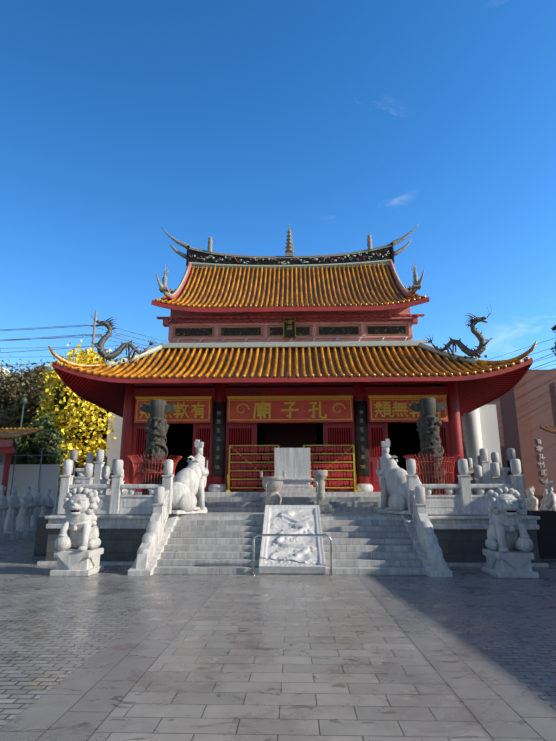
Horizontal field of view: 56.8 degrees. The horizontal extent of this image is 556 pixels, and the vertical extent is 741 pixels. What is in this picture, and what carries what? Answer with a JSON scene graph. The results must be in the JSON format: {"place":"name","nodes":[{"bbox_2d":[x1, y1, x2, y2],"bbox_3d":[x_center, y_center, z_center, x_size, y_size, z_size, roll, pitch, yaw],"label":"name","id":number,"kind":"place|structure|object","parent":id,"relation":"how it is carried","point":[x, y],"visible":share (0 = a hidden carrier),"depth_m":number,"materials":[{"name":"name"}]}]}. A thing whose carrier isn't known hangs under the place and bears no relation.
{"place":"outdoors","nodes":[
{"label":"outdoors","id":0,"kind":"place"},
{"bbox_2d":[0,439,14,496],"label":"side corridor beams","id":1,"kind":"structure","parent":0,"point":[6,447],"depth_m":25.62,"materials":[{"name":"red wood"}]},
{"bbox_2d":[0,429,41,438],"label":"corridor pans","id":2,"kind":"object","parent":1,"relation":"on","point":[24,435],"visible":0.08,"depth_m":27.11,"materials":[{"name":"orange tile"}]},
{"bbox_2d":[0,537,555,740],"bbox_3d":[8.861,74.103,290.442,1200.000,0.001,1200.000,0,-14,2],"label":"ground","id":3,"kind":"structure","parent":0,"point":[112,653],"depth_m":5.50,"materials":[{"name":"grey stone"}]},
{"bbox_2d":[0,427,41,438],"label":"corridor tiles","id":4,"kind":"object","parent":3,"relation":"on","point":[7,433],"visible":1,"depth_m":27.90,"materials":[{"name":"orange tile"}]},
{"bbox_2d":[15,397,27,463],"bbox_3d":[-15.224,5.261,29.960,0.370,7.560,0.370,-6,-15,23],"label":"street lamp","id":5,"kind":"object","parent":3,"relation":"on","point":[24,400],"visible":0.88,"depth_m":30.60,"materials":[{"name":"green"}]},
{"bbox_2d":[0,349,57,461],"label":"tree","id":6,"kind":"object","parent":3,"relation":"on","point":[12,394],"depth_m":42.01,"materials":[{"name":"green plant"}]},
{"bbox_2d":[10,409,68,471],"bbox_3d":[-14.321,5.772,30.840,3.924,7.012,3.968,0,-14,2],"label":"green tree","id":7,"kind":"object","parent":3,"relation":"on","point":[46,438],"visible":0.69,"depth_m":30.40,"materials":[{"name":"green plant"}]},
{"bbox_2d":[26,336,116,487],"bbox_3d":[-14.281,4.303,38.181,8.083,13.425,9.484,0,-14,2],"label":"ginkgo tree","id":8,"kind":"object","parent":3,"relation":"on","point":[85,422],"depth_m":36.19,"materials":[{"name":"yellow plant"}]},
{"bbox_2d":[0,312,555,558],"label":"buildings","id":9,"kind":"structure","parent":3,"relation":"on","point":[519,413],"depth_m":40.49,"materials":[{"name":"brown concrete"}]},
{"bbox_2d":[0,481,555,541],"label":"sage statue rows","id":10,"kind":"object","parent":3,"relation":"on","point":[31,508],"visible":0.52,"depth_m":21.58,"materials":[{"name":"stone"}]},
{"bbox_2d":[259,505,325,573],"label":"dragon relief slab","id":11,"kind":"structure","parent":3,"relation":"on","point":[292,554],"depth_m":12.38,"materials":[{"name":"stone"}]},
{"bbox_2d":[251,480,333,575],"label":"steel handrails","id":12,"kind":"object","parent":3,"relation":"on","point":[257,535],"visible":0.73,"depth_m":11.52,"materials":[{"name":"grey metal"}]},
{"bbox_2d":[37,459,548,576],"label":"stone staircase","id":13,"kind":"structure","parent":3,"relation":"on","point":[428,535],"depth_m":13.24,"materials":[{"name":"stone"}]},
{"bbox_2d":[120,381,463,491],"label":"temple facade","id":14,"kind":"structure","parent":13,"relation":"on","point":[402,437],"depth_m":19.18,"materials":[{"name":"red wood"}]},
{"bbox_2d":[211,401,369,476],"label":"vertical couplet plaques","id":15,"kind":"object","parent":14,"relation":"attached to","point":[360,430],"visible":1,"depth_m":18.82,"materials":[{"name":"black wood"}]},
{"bbox_2d":[181,385,399,486],"bbox_3d":[0.503,2.782,20.946,9.100,4.300,2.240,0,-14,2],"label":"hall interior","id":16,"kind":"object","parent":14,"relation":"in","point":[290,435],"visible":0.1,"depth_m":21.58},
{"bbox_2d":[134,395,447,422],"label":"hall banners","id":17,"kind":"object","parent":14,"relation":"attached to","point":[294,409],"visible":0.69,"depth_m":19.02,"materials":[{"name":"wood"}]},
{"bbox_2d":[59,264,524,386],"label":"roof tiles","id":18,"kind":"object","parent":14,"relation":"on","point":[300,372],"visible":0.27,"depth_m":21.16,"materials":[{"name":"orange tile"}]},
{"bbox_2d":[54,295,529,416],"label":"roof soffit","id":19,"kind":"structure","parent":14,"relation":"attached to","point":[474,394],"depth_m":20.59,"materials":[{"name":"red wood"}]},
{"bbox_2d":[53,263,531,378],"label":"roof tile rows","id":20,"kind":"object","parent":14,"relation":"on","point":[108,373],"visible":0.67,"depth_m":20.62,"materials":[{"name":"orange tile"}]},
{"bbox_2d":[156,307,424,348],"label":"upper wall","id":21,"kind":"structure","parent":20,"relation":"attached to","point":[318,326],"depth_m":21.41,"materials":[{"name":"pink paint"}]},
{"bbox_2d":[48,224,536,367],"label":"roof ridge ornaments","id":22,"kind":"object","parent":20,"relation":"on","point":[370,255],"visible":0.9,"depth_m":25.57},
{"bbox_2d":[52,297,532,417],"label":"roof fascia","id":23,"kind":"structure","parent":20,"relation":"attached to","point":[298,379],"depth_m":17.77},
{"bbox_2d":[91,300,493,363],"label":"dragon sculptures","id":24,"kind":"object","parent":20,"relation":"on","point":[466,350],"visible":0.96,"depth_m":19.54},
{"bbox_2d":[226,445,357,491],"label":"racks","id":25,"kind":"object","parent":13,"relation":"on","point":[267,474],"visible":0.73,"depth_m":18.52,"materials":[{"name":"yellow paint"}]},
{"bbox_2d":[70,448,515,491],"bbox_3d":[0.460,3.836,19.210,14.980,1.415,4.480,0,-14,2],"label":"stone balustrade","id":26,"kind":"object","parent":13,"relation":"on","point":[101,462],"visible":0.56,"depth_m":17.27,"materials":[{"name":"stone"}]},
{"bbox_2d":[140,398,446,494],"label":"dragon columns","id":27,"kind":"structure","parent":13,"relation":"on","point":[429,423],"depth_m":15.87,"materials":[{"name":"grey stone"}]},
{"bbox_2d":[127,453,459,494],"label":"red pillar cages","id":28,"kind":"object","parent":13,"relation":"on","point":[453,459],"visible":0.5,"depth_m":15.37,"materials":[{"name":"red metal"}]},
{"bbox_2d":[260,448,334,512],"bbox_3d":[0.620,3.594,17.108,2.315,2.172,2.435,0,-14,2],"label":"stele censer basin","id":29,"kind":"object","parent":13,"relation":"on","point":[291,463],"visible":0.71,"depth_m":17.64,"materials":[{"name":"stone"}]},
{"bbox_2d":[50,439,538,577],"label":"stone animal statues","id":30,"kind":"object","parent":3,"relation":"on","point":[504,559],"visible":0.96,"depth_m":11.59,"materials":[{"name":"white stone"}]},
{"bbox_2d":[540,425,555,432],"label":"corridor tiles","id":31,"kind":"object","parent":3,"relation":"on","point":[550,428],"visible":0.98,"depth_m":27.64,"materials":[{"name":"orange tile"}]},
{"bbox_2d":[0,0,555,373],"label":"sky","id":32,"kind":"structure","parent":0,"point":[235,123],"materials":[{"name":"blue"}]},
{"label":"hillside terrain","id":33,"kind":"structure","parent":0,"visible":0},
{"bbox_2d":[550,325,555,355],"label":"conifer tree","id":34,"kind":"object","parent":33,"relation":"on","point":[554,330],"visible":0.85,"depth_m":78.48,"materials":[{"name":"green plant"}]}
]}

